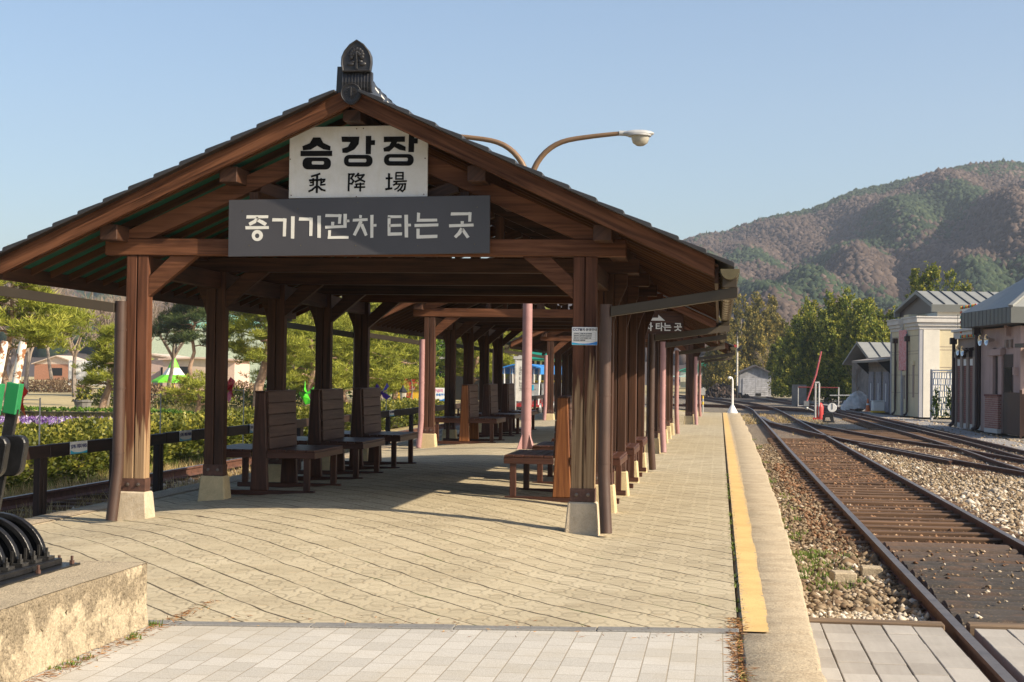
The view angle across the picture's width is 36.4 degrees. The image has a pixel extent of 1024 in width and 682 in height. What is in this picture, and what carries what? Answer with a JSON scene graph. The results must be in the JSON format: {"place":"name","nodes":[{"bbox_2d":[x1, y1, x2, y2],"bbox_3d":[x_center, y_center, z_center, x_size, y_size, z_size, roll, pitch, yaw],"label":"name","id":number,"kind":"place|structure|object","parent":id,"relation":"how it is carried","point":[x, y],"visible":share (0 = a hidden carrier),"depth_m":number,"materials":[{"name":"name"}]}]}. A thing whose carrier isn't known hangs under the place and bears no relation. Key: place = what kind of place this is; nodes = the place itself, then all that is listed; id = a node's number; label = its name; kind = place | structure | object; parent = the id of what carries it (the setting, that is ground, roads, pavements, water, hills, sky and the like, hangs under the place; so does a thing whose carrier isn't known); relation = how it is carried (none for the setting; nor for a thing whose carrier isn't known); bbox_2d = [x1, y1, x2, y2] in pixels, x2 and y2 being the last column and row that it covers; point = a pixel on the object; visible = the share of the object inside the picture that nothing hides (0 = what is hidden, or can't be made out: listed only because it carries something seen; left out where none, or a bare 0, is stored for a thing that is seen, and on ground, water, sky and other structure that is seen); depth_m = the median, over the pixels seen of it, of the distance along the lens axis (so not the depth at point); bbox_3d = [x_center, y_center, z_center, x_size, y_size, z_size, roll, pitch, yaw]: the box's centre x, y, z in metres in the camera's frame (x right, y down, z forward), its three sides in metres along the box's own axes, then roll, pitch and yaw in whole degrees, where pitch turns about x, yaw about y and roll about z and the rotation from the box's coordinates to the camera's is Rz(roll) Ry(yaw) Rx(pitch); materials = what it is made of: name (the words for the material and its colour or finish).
{"place":"outdoors","nodes":[
{"label":"outdoors","id":0,"kind":"place"},
{"bbox_2d":[2,443,382,517],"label":"dry verge grass","id":1,"kind":"structure","parent":0,"point":[15,493],"depth_m":23.37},
{"bbox_2d":[2,377,460,412],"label":"lawn","id":2,"kind":"structure","parent":0,"point":[57,399],"depth_m":91.32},
{"bbox_2d":[0,288,75,400],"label":"bare tree","id":3,"kind":"object","parent":2,"relation":"on","point":[11,366],"visible":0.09,"depth_m":84.44,"materials":[{"name":"grey plant"}]},
{"bbox_2d":[20,379,71,392],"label":"clipped shrub","id":4,"kind":"object","parent":2,"relation":"on","point":[42,382],"visible":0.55,"depth_m":110.26,"materials":[{"name":"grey plant"}]},
{"bbox_2d":[31,355,86,379],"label":"brick house","id":5,"kind":"structure","parent":2,"relation":"on","point":[59,364],"depth_m":197.82,"materials":[{"name":"brick"}]},
{"bbox_2d":[46,286,107,396],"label":"bare tree","id":6,"kind":"object","parent":2,"relation":"on","point":[74,355],"visible":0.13,"depth_m":93.66,"materials":[{"name":"grey plant"}]},
{"bbox_2d":[83,295,119,406],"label":"bare tree","id":7,"kind":"object","parent":2,"relation":"on","point":[105,320],"visible":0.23,"depth_m":76.52,"materials":[{"name":"grey plant"}]},
{"bbox_2d":[151,353,186,385],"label":"park kiosk","id":8,"kind":"object","parent":2,"relation":"on","point":[156,365],"visible":0.07,"depth_m":130.47,"materials":[{"name":"white paint"}]},
{"bbox_2d":[151,358,188,387],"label":"festival tent","id":9,"kind":"object","parent":2,"relation":"on","point":[163,377],"visible":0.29,"depth_m":122.36,"materials":[{"name":"fabric"}]},
{"bbox_2d":[151,388,202,408],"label":"clipped shrub","id":10,"kind":"object","parent":2,"relation":"on","point":[164,399],"visible":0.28,"depth_m":75.38,"materials":[{"name":"green plant"}]},
{"bbox_2d":[152,302,204,386],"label":"bare tree","id":11,"kind":"object","parent":2,"relation":"on","point":[175,351],"visible":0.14,"depth_m":104.85,"materials":[{"name":"grey plant"}]},
{"bbox_2d":[158,357,248,390],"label":"pink pavilion","id":12,"kind":"structure","parent":2,"relation":"on","point":[199,363],"depth_m":125.95,"materials":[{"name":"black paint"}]},
{"bbox_2d":[152,315,266,383],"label":"building","id":13,"kind":"structure","parent":2,"relation":"on","point":[158,347],"depth_m":190.18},
{"bbox_2d":[185,385,252,410],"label":"clipped shrub","id":14,"kind":"object","parent":2,"relation":"on","point":[238,390],"visible":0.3,"depth_m":73.22,"materials":[{"name":"green plant"}]},
{"bbox_2d":[1,398,460,425],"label":"park ground cover","id":15,"kind":"object","parent":2,"relation":"on","point":[184,408],"visible":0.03,"depth_m":68.58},
{"bbox_2d":[288,303,417,402],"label":"pine tree","id":16,"kind":"object","parent":2,"relation":"on","point":[381,379],"visible":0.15,"depth_m":70.82,"materials":[{"name":"green plant"}]},
{"bbox_2d":[332,333,444,399],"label":"pine tree","id":17,"kind":"object","parent":2,"relation":"on","point":[413,349],"visible":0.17,"depth_m":73.61,"materials":[{"name":"green plant"}]},
{"bbox_2d":[438,354,561,399],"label":"engine house","id":18,"kind":"structure","parent":2,"relation":"on","point":[459,381],"depth_m":106.69,"materials":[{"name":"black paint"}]},
{"bbox_2d":[12,410,542,510],"bbox_3d":[-0.936,2.995,54.459,3.600,0.001,99.000,1,-1,8],"label":"side track bed","id":19,"kind":"object","parent":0,"point":[457,428],"depth_m":49.40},
{"bbox_2d":[6,453,230,494],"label":"verge grass","id":20,"kind":"structure","parent":19,"relation":"on","point":[151,468],"depth_m":25.54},
{"bbox_2d":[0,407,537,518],"bbox_3d":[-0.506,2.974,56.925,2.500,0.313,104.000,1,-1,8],"label":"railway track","id":21,"kind":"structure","parent":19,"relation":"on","point":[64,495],"depth_m":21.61,"materials":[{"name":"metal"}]},
{"bbox_2d":[503,364,543,412],"bbox_3d":[0.522,1.974,64.934,1.600,2.065,2.300,1,-1,8],"label":"rail bike","id":22,"kind":"object","parent":21,"relation":"on","point":[536,389],"visible":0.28,"depth_m":64.35,"materials":[{"name":"blue paint"}]},
{"bbox_2d":[27,395,543,516],"bbox_3d":[-1.943,1.924,35.647,0.135,0.873,48.770,1,-1,8],"label":"timber fence","id":23,"kind":"object","parent":19,"relation":"on","point":[39,454],"visible":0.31,"depth_m":18.34,"materials":[{"name":"wood"}]},
{"bbox_2d":[6,304,709,385],"bbox_3d":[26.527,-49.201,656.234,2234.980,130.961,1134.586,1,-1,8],"label":"hills","id":24,"kind":"structure","parent":0,"point":[82,356],"depth_m":370.86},
{"bbox_2d":[645,158,1023,364],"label":"hill forest","id":25,"kind":"object","parent":24,"relation":"on","point":[965,222],"visible":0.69,"depth_m":675.27,"materials":[{"name":"plant"}]},
{"bbox_2d":[21,625,737,681],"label":"front pavement","id":26,"kind":"structure","parent":0,"point":[222,654],"depth_m":7.57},
{"bbox_2d":[0,559,147,681],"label":"concrete block","id":27,"kind":"structure","parent":26,"relation":"on","point":[55,618],"depth_m":7.44,"materials":[{"name":"concrete"}]},
{"bbox_2d":[0,341,79,587],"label":"lever frame","id":28,"kind":"object","parent":27,"relation":"on","point":[25,554],"visible":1,"depth_m":8.00,"materials":[{"name":"black paint"}]},
{"bbox_2d":[0,0,1023,257],"label":"sky","id":29,"kind":"structure","parent":0,"point":[753,109],"materials":[{"name":"blue"}]},
{"bbox_2d":[55,385,1023,488],"bbox_3d":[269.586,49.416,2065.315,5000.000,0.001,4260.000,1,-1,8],"label":"ground","id":30,"kind":"structure","parent":0,"point":[944,421],"depth_m":75.96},
{"bbox_2d":[0,280,111,422],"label":"pine tree","id":31,"kind":"object","parent":30,"relation":"on","point":[35,329],"visible":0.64,"depth_m":45.42,"materials":[{"name":"green plant"}]},
{"bbox_2d":[0,415,112,425],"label":"flower bed","id":32,"kind":"object","parent":30,"relation":"on","point":[26,420],"visible":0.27,"depth_m":48.76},
{"bbox_2d":[71,386,98,411],"bbox_3d":[-16.163,2.262,59.043,0.934,1.328,0.966,1,-1,-27],"label":"planter urn","id":33,"kind":"object","parent":30,"relation":"on","point":[80,400],"visible":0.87,"depth_m":58.84,"materials":[{"name":"grey stone"}]},
{"bbox_2d":[0,405,195,417],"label":"edging hedge","id":34,"kind":"object","parent":30,"relation":"on","point":[59,411],"visible":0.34,"depth_m":53.16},
{"bbox_2d":[70,322,155,411],"bbox_3d":[-14.198,1.103,55.590,3.046,3.680,2.806,1,-1,-12],"label":"pine tree","id":35,"kind":"object","parent":30,"relation":"on","point":[102,356],"visible":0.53,"depth_m":55.11,"materials":[{"name":"green plant"}]},
{"bbox_2d":[0,405,308,491],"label":"hedge","id":36,"kind":"object","parent":30,"relation":"on","point":[83,428],"visible":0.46,"depth_m":26.71,"materials":[{"name":"green plant"}]},
{"bbox_2d":[0,283,341,356],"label":"forest","id":37,"kind":"object","parent":30,"relation":"on","point":[40,352],"visible":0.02,"depth_m":390.27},
{"bbox_2d":[153,369,234,411],"bbox_3d":[-11.542,1.987,57.253,2.781,1.995,2.893,1,-1,8],"label":"shrub","id":38,"kind":"object","parent":30,"relation":"on","point":[190,382],"visible":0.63,"depth_m":57.24,"materials":[{"name":"green plant"}]},
{"bbox_2d":[152,302,237,387],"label":"pine tree","id":39,"kind":"object","parent":30,"relation":"on","point":[175,317],"visible":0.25,"depth_m":94.58,"materials":[{"name":"green plant"}]},
{"bbox_2d":[204,311,315,406],"bbox_3d":[-9.674,0.303,61.616,4.570,5.605,4.301,1,-1,8],"label":"pine tree","id":40,"kind":"object","parent":30,"relation":"on","point":[297,344],"visible":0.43,"depth_m":61.09,"materials":[{"name":"green plant"}]},
{"bbox_2d":[25,413,542,525],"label":"kerb","id":41,"kind":"structure","parent":30,"relation":"on","point":[100,504],"depth_m":15.79,"materials":[{"name":"concrete"}]},
{"bbox_2d":[29,414,542,523],"bbox_3d":[-1.465,2.092,34.772,0.147,0.008,52.200,1,-1,8],"label":"yellow line","id":42,"kind":"object","parent":41,"relation":"on","point":[103,507],"visible":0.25,"depth_m":15.38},
{"bbox_2d":[238,296,380,405],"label":"pine tree","id":43,"kind":"object","parent":30,"relation":"on","point":[293,380],"visible":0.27,"depth_m":66.79,"materials":[{"name":"green plant"}]},
{"bbox_2d":[296,396,443,430],"bbox_3d":[-4.627,2.512,54.198,2.134,0.997,16.678,1,-1,8],"label":"hedge","id":44,"kind":"object","parent":30,"relation":"on","point":[403,403],"visible":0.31,"depth_m":53.80,"materials":[{"name":"green plant"}]},
{"bbox_2d":[436,331,521,382],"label":"pine tree","id":45,"kind":"object","parent":30,"relation":"on","point":[507,360],"visible":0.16,"depth_m":79.85,"materials":[{"name":"green plant"}]},
{"bbox_2d":[697,382,749,397],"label":"earth heap","id":46,"kind":"object","parent":30,"relation":"on","point":[717,390],"visible":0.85,"depth_m":145.13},
{"bbox_2d":[701,317,747,391],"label":"conifer tree","id":47,"kind":"object","parent":30,"relation":"on","point":[715,372],"visible":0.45,"depth_m":177.77,"materials":[{"name":"green plant"}]},
{"bbox_2d":[728,294,768,388],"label":"conifer tree","id":48,"kind":"object","parent":30,"relation":"on","point":[753,343],"visible":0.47,"depth_m":181.96,"materials":[{"name":"green plant"}]},
{"bbox_2d":[734,365,772,396],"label":"gabled wooden shed","id":49,"kind":"structure","parent":30,"relation":"on","point":[753,380],"depth_m":149.56,"materials":[{"name":"grey wood"}]},
{"bbox_2d":[735,291,779,385],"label":"conifer tree","id":50,"kind":"object","parent":30,"relation":"on","point":[767,320],"visible":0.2,"depth_m":187.95,"materials":[{"name":"green plant"}]},
{"bbox_2d":[722,413,826,681],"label":"platform kerb","id":51,"kind":"structure","parent":30,"relation":"on","point":[784,649],"depth_m":10.06,"materials":[{"name":"concrete"}]},
{"bbox_2d":[48,473,753,681],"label":"weeds","id":52,"kind":"object","parent":51,"relation":"on","point":[153,623],"visible":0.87,"depth_m":8.35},
{"bbox_2d":[723,413,768,631],"bbox_3d":[4.782,2.159,34.100,0.228,0.008,51.880,1,-1,8],"label":"yellow line","id":53,"kind":"object","parent":51,"relation":"on","point":[754,613],"visible":1,"depth_m":12.32,"materials":[{"name":"paint"}]},
{"bbox_2d":[765,336,788,396],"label":"conifer tree","id":54,"kind":"object","parent":30,"relation":"on","point":[772,354],"visible":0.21,"depth_m":153.66,"materials":[{"name":"green plant"}]},
{"bbox_2d":[767,296,825,399],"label":"conifer tree","id":55,"kind":"object","parent":30,"relation":"on","point":[789,344],"visible":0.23,"depth_m":133.93,"materials":[{"name":"green plant"}]},
{"bbox_2d":[787,301,839,401],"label":"conifer tree","id":56,"kind":"object","parent":30,"relation":"on","point":[806,340],"visible":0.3,"depth_m":126.60,"materials":[{"name":"green plant"}]},
{"bbox_2d":[807,286,877,402],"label":"conifer tree","id":57,"kind":"object","parent":30,"relation":"on","point":[833,330],"visible":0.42,"depth_m":120.37,"materials":[{"name":"green plant"}]},
{"bbox_2d":[840,390,866,410],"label":"tarp heap","id":58,"kind":"object","parent":30,"relation":"on","point":[857,400],"visible":0.85,"depth_m":89.62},
{"bbox_2d":[830,297,879,401],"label":"conifer tree","id":59,"kind":"object","parent":30,"relation":"on","point":[854,327],"visible":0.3,"depth_m":116.70,"materials":[{"name":"green plant"}]},
{"bbox_2d":[842,341,889,394],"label":"metal roof shed","id":60,"kind":"structure","parent":30,"relation":"on","point":[862,350],"depth_m":102.19,"materials":[{"name":"grey"}]},
{"bbox_2d":[843,318,889,397],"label":"conifer tree","id":61,"kind":"object","parent":30,"relation":"on","point":[882,335],"visible":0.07,"depth_m":113.27,"materials":[{"name":"green plant"}]},
{"bbox_2d":[852,356,889,412],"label":"wooden storehouse","id":62,"kind":"structure","parent":30,"relation":"on","point":[877,370],"depth_m":86.78,"materials":[{"name":"grey"}]},
{"bbox_2d":[905,260,945,299],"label":"conifer tree","id":63,"kind":"object","parent":30,"relation":"on","point":[927,277],"visible":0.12,"depth_m":129.12,"materials":[{"name":"green plant"}]},
{"bbox_2d":[930,369,951,419],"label":"white gate","id":64,"kind":"structure","parent":30,"relation":"on","point":[935,382],"depth_m":72.40,"materials":[{"name":"metal"}]},
{"bbox_2d":[886,290,997,417],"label":"cream building","id":65,"kind":"structure","parent":30,"relation":"on","point":[927,321],"depth_m":77.16,"materials":[{"name":"beige paint"}]},
{"bbox_2d":[899,330,906,369],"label":"red banner","id":66,"kind":"object","parent":65,"relation":"attached to","point":[902,352],"visible":1,"depth_m":79.38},
{"bbox_2d":[936,268,972,291],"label":"conifer tree","id":67,"kind":"object","parent":30,"relation":"on","point":[957,286],"visible":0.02,"depth_m":131.31,"materials":[{"name":"green plant"}]},
{"bbox_2d":[957,279,1023,435],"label":"salmon cafe","id":68,"kind":"structure","parent":30,"relation":"on","point":[1001,313],"depth_m":54.54,"materials":[{"name":"pink paint"}]},
{"bbox_2d":[1003,354,1012,392],"bbox_3d":[17.101,1.785,53.667,0.138,2.650,1.050,1,-1,0],"label":"door","id":69,"kind":"structure","parent":68,"relation":"in","point":[1008,358],"depth_m":53.67,"materials":[{"name":"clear glass"}]},
{"bbox_2d":[1003,390,1023,438],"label":"brown board fence","id":70,"kind":"object","parent":30,"relation":"on","point":[1013,413],"visible":1,"depth_m":51.10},
{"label":"platform base","id":71,"kind":"structure","parent":30,"relation":"on","visible":0},
{"bbox_2d":[34,409,736,629],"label":"platform","id":72,"kind":"structure","parent":71,"relation":"on","point":[446,533],"depth_m":11.77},
{"bbox_2d":[203,390,342,494],"bbox_3d":[-2.598,1.095,17.115,1.220,1.106,1.252,1,-1,8],"label":"double bench","id":73,"kind":"object","parent":72,"relation":"on","point":[275,411],"visible":0.91,"depth_m":16.65,"materials":[{"name":"brown wood"}]},
{"bbox_2d":[297,389,384,480],"bbox_3d":[-2.310,1.152,19.427,1.220,1.106,1.252,1,-1,8],"label":"double bench","id":74,"kind":"object","parent":72,"relation":"on","point":[326,419],"visible":0.73,"depth_m":19.01,"materials":[{"name":"brown wood"}]},
{"bbox_2d":[0,39,739,535],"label":"platform shelter","id":75,"kind":"object","parent":72,"relation":"on","point":[610,271],"visible":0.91,"depth_m":14.00,"materials":[{"name":"wood"}]},
{"bbox_2d":[289,125,427,197],"bbox_3d":[-1.349,-1.572,13.674,1.242,0.638,0.028,1,-1,8],"label":"station sign board","id":76,"kind":"object","parent":75,"relation":"attached to","point":[356,161],"visible":0.99,"depth_m":13.66,"materials":[{"name":"wood"}]},
{"bbox_2d":[228,195,489,256],"bbox_3d":[-1.347,-1.003,13.629,2.338,0.539,0.029,1,-1,8],"label":"boarding place board","id":77,"kind":"object","parent":75,"relation":"attached to","point":[371,226],"visible":1,"depth_m":13.62,"materials":[{"name":"metal"}]},
{"bbox_2d":[572,327,596,344],"bbox_3d":[0.627,-0.042,13.442,0.220,0.155,0.009,1,-1,8],"label":"camera notice","id":78,"kind":"object","parent":75,"relation":"attached to","point":[584,335],"visible":1,"depth_m":13.44,"materials":[{"name":"white paint"}]},
{"bbox_2d":[344,387,417,469],"bbox_3d":[-2.020,1.202,21.607,1.220,1.106,1.252,1,-1,8],"label":"double bench","id":79,"kind":"object","parent":72,"relation":"on","point":[366,414],"visible":0.64,"depth_m":21.14,"materials":[{"name":"brown wood"}]},
{"bbox_2d":[435,384,505,443],"bbox_3d":[-0.802,1.374,29.463,1.220,1.106,1.252,1,-1,8],"label":"double bench","id":80,"kind":"object","parent":72,"relation":"on","point":[469,411],"visible":0.94,"depth_m":28.91,"materials":[{"name":"brown wood"}]},
{"bbox_2d":[457,384,520,436],"bbox_3d":[-0.460,1.460,32.947,1.220,1.106,1.252,1,-1,8],"label":"double bench","id":81,"kind":"object","parent":72,"relation":"on","point":[490,402],"visible":0.64,"depth_m":32.35,"materials":[{"name":"brown wood"}]},
{"bbox_2d":[513,356,521,424],"bbox_3d":[0.265,1.303,41.018,0.480,1.800,0.080,1,-1,0],"label":"standing board","id":82,"kind":"object","parent":72,"relation":"on","point":[518,378],"visible":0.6,"depth_m":41.00,"materials":[{"name":"white paint"}]},
{"bbox_2d":[498,383,537,431],"bbox_3d":[-0.090,1.524,35.722,1.220,1.106,1.252,1,-1,8],"label":"double bench","id":83,"kind":"object","parent":72,"relation":"on","point":[508,398],"visible":0.56,"depth_m":35.18,"materials":[{"name":"brown wood"}]},
{"bbox_2d":[370,257,726,453],"bbox_3d":[1.097,-0.015,32.409,6.676,4.251,9.996,1,-1,8],"label":"platform shelter","id":84,"kind":"object","parent":72,"relation":"on","point":[485,325],"visible":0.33,"depth_m":30.24,"materials":[{"name":"brown wood"}]},
{"bbox_2d":[645,311,683,339],"bbox_3d":[2.210,-0.283,27.569,1.640,0.510,0.055,1,-1,8],"label":"arrow board","id":85,"kind":"object","parent":84,"relation":"attached to","point":[666,322],"visible":0.41,"depth_m":27.49,"materials":[{"name":"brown wood"}]},
{"bbox_2d":[461,130,653,448],"bbox_3d":[0.269,-0.863,26.436,4.220,5.430,0.410,1,-1,8],"label":"street lamp","id":86,"kind":"object","parent":72,"relation":"on","point":[639,137],"visible":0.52,"depth_m":26.34,"materials":[{"name":"metal"}]},
{"bbox_2d":[504,395,626,503],"bbox_3d":[0.601,1.143,16.820,1.220,1.106,1.252,1,-1,8],"label":"double bench","id":87,"kind":"object","parent":72,"relation":"on","point":[559,456],"visible":0.69,"depth_m":16.23,"materials":[{"name":"brown wood"}]},
{"bbox_2d":[532,441,639,487],"bbox_3d":[0.924,1.198,19.096,1.220,1.106,1.252,1,-1,8],"label":"double bench","id":88,"kind":"object","parent":72,"relation":"on","point":[632,449],"visible":0.28,"depth_m":18.61,"materials":[{"name":"brown wood"}]},
{"bbox_2d":[504,327,735,424],"bbox_3d":[3.709,0.425,49.609,6.676,4.251,9.996,1,-1,8],"label":"platform shelter","id":89,"kind":"object","parent":72,"relation":"on","point":[557,346],"visible":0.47,"depth_m":45.41,"materials":[{"name":"brown wood"}]},
{"bbox_2d":[717,412,833,424],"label":"platform end grass","id":90,"kind":"structure","parent":0,"point":[750,421],"depth_m":68.92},
{"bbox_2d":[645,398,1023,617],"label":"ballast bed","id":91,"kind":"object","parent":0,"point":[760,434],"visible":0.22,"depth_m":62.69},
{"bbox_2d":[673,403,851,414],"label":"railway track","id":92,"kind":"structure","parent":91,"relation":"on","point":[760,408],"depth_m":90.51,"materials":[{"name":"metal"}]},
{"bbox_2d":[804,351,823,419],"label":"crossing barrier","id":93,"kind":"object","parent":91,"relation":"on","point":[820,411],"visible":0.98,"depth_m":69.66,"materials":[{"name":"metal"}]},
{"bbox_2d":[829,570,856,583],"bbox_3d":[2.998,2.137,14.112,0.220,0.099,0.132,4,4,-9],"label":"concrete chunk","id":94,"kind":"object","parent":91,"relation":"on","point":[848,576],"visible":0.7,"depth_m":14.05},
{"bbox_2d":[673,395,1023,681],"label":"railway track","id":95,"kind":"structure","parent":91,"relation":"on","point":[972,648],"depth_m":20.77,"materials":[{"name":"metal"}]},
{"bbox_2d":[755,416,1023,628],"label":"ballast stones","id":96,"kind":"object","parent":91,"relation":"on","point":[979,493],"visible":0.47,"depth_m":19.62,"materials":[{"name":"gravel"}]},
{"bbox_2d":[752,439,872,592],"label":"weeds","id":97,"kind":"object","parent":96,"relation":"on","point":[810,557],"visible":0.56,"depth_m":15.44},
{"bbox_2d":[761,417,1023,476],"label":"railway track","id":98,"kind":"structure","parent":91,"relation":"on","point":[860,437],"depth_m":41.29,"materials":[{"name":"metal"}]},
{"bbox_2d":[772,438,1022,588],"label":"rusty ballast stones","id":99,"kind":"object","parent":91,"relation":"on","point":[796,485],"visible":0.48,"depth_m":23.90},
{"bbox_2d":[809,617,1023,636],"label":"crossing edge timber","id":100,"kind":"object","parent":91,"relation":"on","point":[971,627],"visible":0.3,"depth_m":10.96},
{"bbox_2d":[810,623,1023,681],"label":"crossing deck","id":101,"kind":"structure","parent":91,"relation":"on","point":[870,653],"depth_m":9.83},
{"bbox_2d":[833,409,1023,470],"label":"railway track","id":102,"kind":"structure","parent":91,"relation":"on","point":[869,424],"depth_m":50.74,"materials":[{"name":"metal"}]},
{"bbox_2d":[840,412,1023,458],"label":"railway track","id":103,"kind":"structure","parent":91,"relation":"on","point":[998,451],"depth_m":47.58,"materials":[{"name":"metal"}]},
{"bbox_2d":[883,542,1023,625],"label":"ribbed plank deck","id":104,"kind":"structure","parent":91,"relation":"on","point":[966,580],"depth_m":14.19,"materials":[{"name":"wood"}]},
{"bbox_2d":[948,328,993,430],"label":"brown brick building","id":105,"kind":"structure","parent":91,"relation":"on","point":[963,375],"depth_m":60.10,"materials":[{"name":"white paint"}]},
{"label":"front pavement base","id":106,"kind":"structure","parent":0,"visible":0},
{"bbox_2d":[25,599,756,681],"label":"pine needle litter","id":107,"kind":"object","parent":106,"relation":"on","point":[739,626],"visible":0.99,"depth_m":7.84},
{"bbox_2d":[148,620,738,637],"bbox_3d":[-1.853,1.543,8.456,6.172,0.040,0.099,1,-1,1],"label":"border stone","id":108,"kind":"object","parent":106,"relation":"on","point":[472,627],"visible":0.45,"depth_m":8.42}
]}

